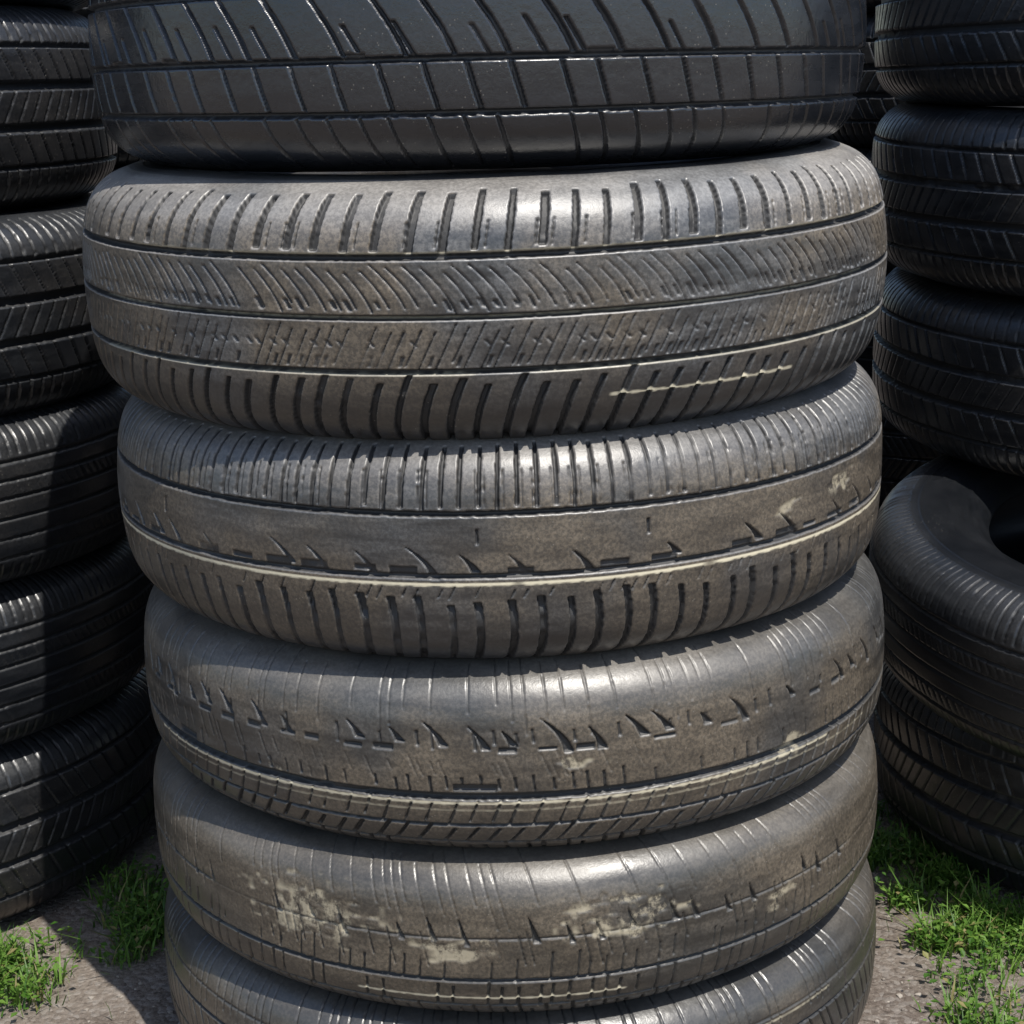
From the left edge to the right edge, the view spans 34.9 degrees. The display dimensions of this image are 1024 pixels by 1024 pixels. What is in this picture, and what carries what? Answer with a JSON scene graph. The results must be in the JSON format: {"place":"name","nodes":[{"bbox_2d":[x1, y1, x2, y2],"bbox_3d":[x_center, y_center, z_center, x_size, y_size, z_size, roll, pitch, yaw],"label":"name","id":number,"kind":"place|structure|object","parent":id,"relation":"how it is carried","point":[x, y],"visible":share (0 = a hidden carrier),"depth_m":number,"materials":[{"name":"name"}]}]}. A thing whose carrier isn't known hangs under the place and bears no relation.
{"place":"outdoors","nodes":[
{"label":"outdoors","id":0,"kind":"place"},
{"bbox_2d":[74,6,94,18],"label":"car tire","id":1,"kind":"object","parent":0,"point":[85,12],"visible":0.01,"depth_m":2.01,"materials":[{"name":"black rubber"}]},
{"bbox_2d":[113,145,142,166],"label":"car tire","id":2,"kind":"object","parent":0,"point":[123,157],"visible":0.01,"depth_m":2.09,"materials":[{"name":"black rubber"}]},
{"bbox_2d":[0,711,1023,1023],"bbox_3d":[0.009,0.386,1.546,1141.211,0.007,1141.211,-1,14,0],"label":"ground","id":3,"kind":"structure","parent":0,"point":[892,963],"depth_m":1.46,"materials":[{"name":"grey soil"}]},
{"bbox_2d":[0,667,161,919],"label":"car tire","id":4,"kind":"object","parent":3,"relation":"on","point":[76,798],"visible":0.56,"depth_m":1.57,"materials":[{"name":"black rubber"}]},
{"bbox_2d":[0,533,153,744],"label":"car tire","id":5,"kind":"object","parent":4,"relation":"on","point":[71,638],"visible":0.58,"depth_m":1.53,"materials":[{"name":"black rubber"}]},
{"bbox_2d":[0,379,131,582],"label":"car tire","id":6,"kind":"object","parent":5,"relation":"on","point":[59,498],"visible":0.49,"depth_m":1.48,"materials":[{"name":"black rubber"}]},
{"bbox_2d":[0,193,113,415],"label":"car tire","id":7,"kind":"object","parent":6,"relation":"on","point":[49,354],"visible":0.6,"depth_m":1.44,"materials":[{"name":"black rubber"}]},
{"bbox_2d":[0,4,116,210],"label":"car tire","id":8,"kind":"object","parent":7,"relation":"on","point":[57,143],"visible":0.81,"depth_m":1.45,"materials":[{"name":"black rubber"}]},
{"bbox_2d":[0,0,87,11],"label":"car tire","id":9,"kind":"object","parent":8,"relation":"on","point":[72,5],"visible":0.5,"depth_m":1.50,"materials":[{"name":"black rubber"}]},
{"bbox_2d":[164,858,875,1023],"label":"car tire","id":10,"kind":"object","parent":3,"relation":"on","point":[821,971],"visible":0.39,"depth_m":1.21,"materials":[{"name":"rubber"}]},
{"bbox_2d":[153,723,877,1011],"bbox_3d":[0.003,0.222,1.400,0.607,0.130,0.609,-2,15,0],"label":"car tire","id":11,"kind":"object","parent":10,"relation":"on","point":[528,928],"visible":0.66,"depth_m":1.13,"materials":[{"name":"rubber"}]},
{"bbox_2d":[144,552,883,847],"bbox_3d":[0.002,0.095,1.367,0.606,0.146,0.606,-2,15,0],"label":"car tire","id":12,"kind":"object","parent":11,"relation":"on","point":[554,750],"visible":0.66,"depth_m":1.10,"materials":[{"name":"rubber"}]},
{"bbox_2d":[117,361,881,657],"bbox_3d":[-0.010,-0.047,1.330,0.608,0.162,0.607,-2,15,0],"label":"car tire","id":13,"kind":"object","parent":12,"relation":"on","point":[555,543],"visible":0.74,"depth_m":1.07,"materials":[{"name":"rubber"}]},
{"bbox_2d":[82,138,886,439],"bbox_3d":[-0.021,-0.202,1.290,0.619,0.172,0.617,-2,16,0],"label":"car tire","id":14,"kind":"object","parent":13,"relation":"on","point":[467,304],"visible":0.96,"depth_m":1.03,"materials":[{"name":"rubber"}]},
{"bbox_2d":[88,0,866,171],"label":"car tire","id":15,"kind":"object","parent":14,"relation":"on","point":[318,85],"visible":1,"depth_m":1.01,"materials":[{"name":"rubber"}]},
{"bbox_2d":[873,660,1023,891],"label":"car tire","id":16,"kind":"object","parent":3,"relation":"on","point":[953,790],"visible":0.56,"depth_m":1.58,"materials":[{"name":"black rubber"}]},
{"bbox_2d":[869,454,1023,758],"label":"car tire","id":17,"kind":"object","parent":16,"relation":"on","point":[946,554],"visible":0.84,"depth_m":1.50,"materials":[{"name":"black rubber"}]},
{"bbox_2d":[872,267,1023,476],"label":"car tire","id":18,"kind":"object","parent":17,"relation":"on","point":[948,370],"visible":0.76,"depth_m":1.66,"materials":[{"name":"black rubber"}]},
{"bbox_2d":[872,101,1023,296],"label":"car tire","id":19,"kind":"object","parent":18,"relation":"on","point":[951,177],"visible":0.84,"depth_m":1.60,"materials":[{"name":"black rubber"}]},
{"bbox_2d":[874,0,1023,105],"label":"car tire","id":20,"kind":"object","parent":19,"relation":"on","point":[959,52],"visible":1,"depth_m":1.57,"materials":[{"name":"black rubber"}]},
{"bbox_2d":[0,797,1023,1023],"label":"grass","id":21,"kind":"structure","parent":0,"point":[983,925],"depth_m":1.50,"materials":[{"name":"green plant"}]},
{"bbox_2d":[864,505,880,558],"bbox_3d":[0.686,0.017,2.541,0.618,0.182,0.621,-2,15,-1],"label":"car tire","id":22,"kind":"object","parent":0,"point":[866,551],"depth_m":2.30,"materials":[{"name":"black rubber"}]},
{"bbox_2d":[879,413,943,504],"bbox_3d":[0.684,-0.147,2.495,0.620,0.167,0.621,-1,15,2],"label":"car tire","id":23,"kind":"object","parent":22,"relation":"on","point":[903,455],"visible":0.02,"depth_m":2.24,"materials":[{"name":"black rubber"}]},
{"bbox_2d":[855,334,873,379],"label":"car tire","id":24,"kind":"object","parent":23,"relation":"on","point":[864,360],"depth_m":2.23,"materials":[{"name":"black rubber"}]},
{"bbox_2d":[852,147,896,275],"bbox_3d":[0.673,-0.465,2.429,0.618,0.182,0.621,0,15,3],"label":"car tire","id":25,"kind":"object","parent":24,"relation":"on","point":[866,153],"depth_m":2.21,"materials":[{"name":"black rubber"}]},
{"bbox_2d":[826,13,904,147],"bbox_3d":[0.687,-0.633,2.371,0.618,0.182,0.621,1,15,10],"label":"car tire","id":26,"kind":"object","parent":25,"relation":"on","point":[876,102],"visible":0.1,"depth_m":2.17,"materials":[{"name":"black rubber"}]},
{"bbox_2d":[866,0,880,12],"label":"car tire","id":27,"kind":"object","parent":26,"relation":"on","point":[871,5],"visible":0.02,"depth_m":2.15,"materials":[{"name":"black rubber"}]}
]}

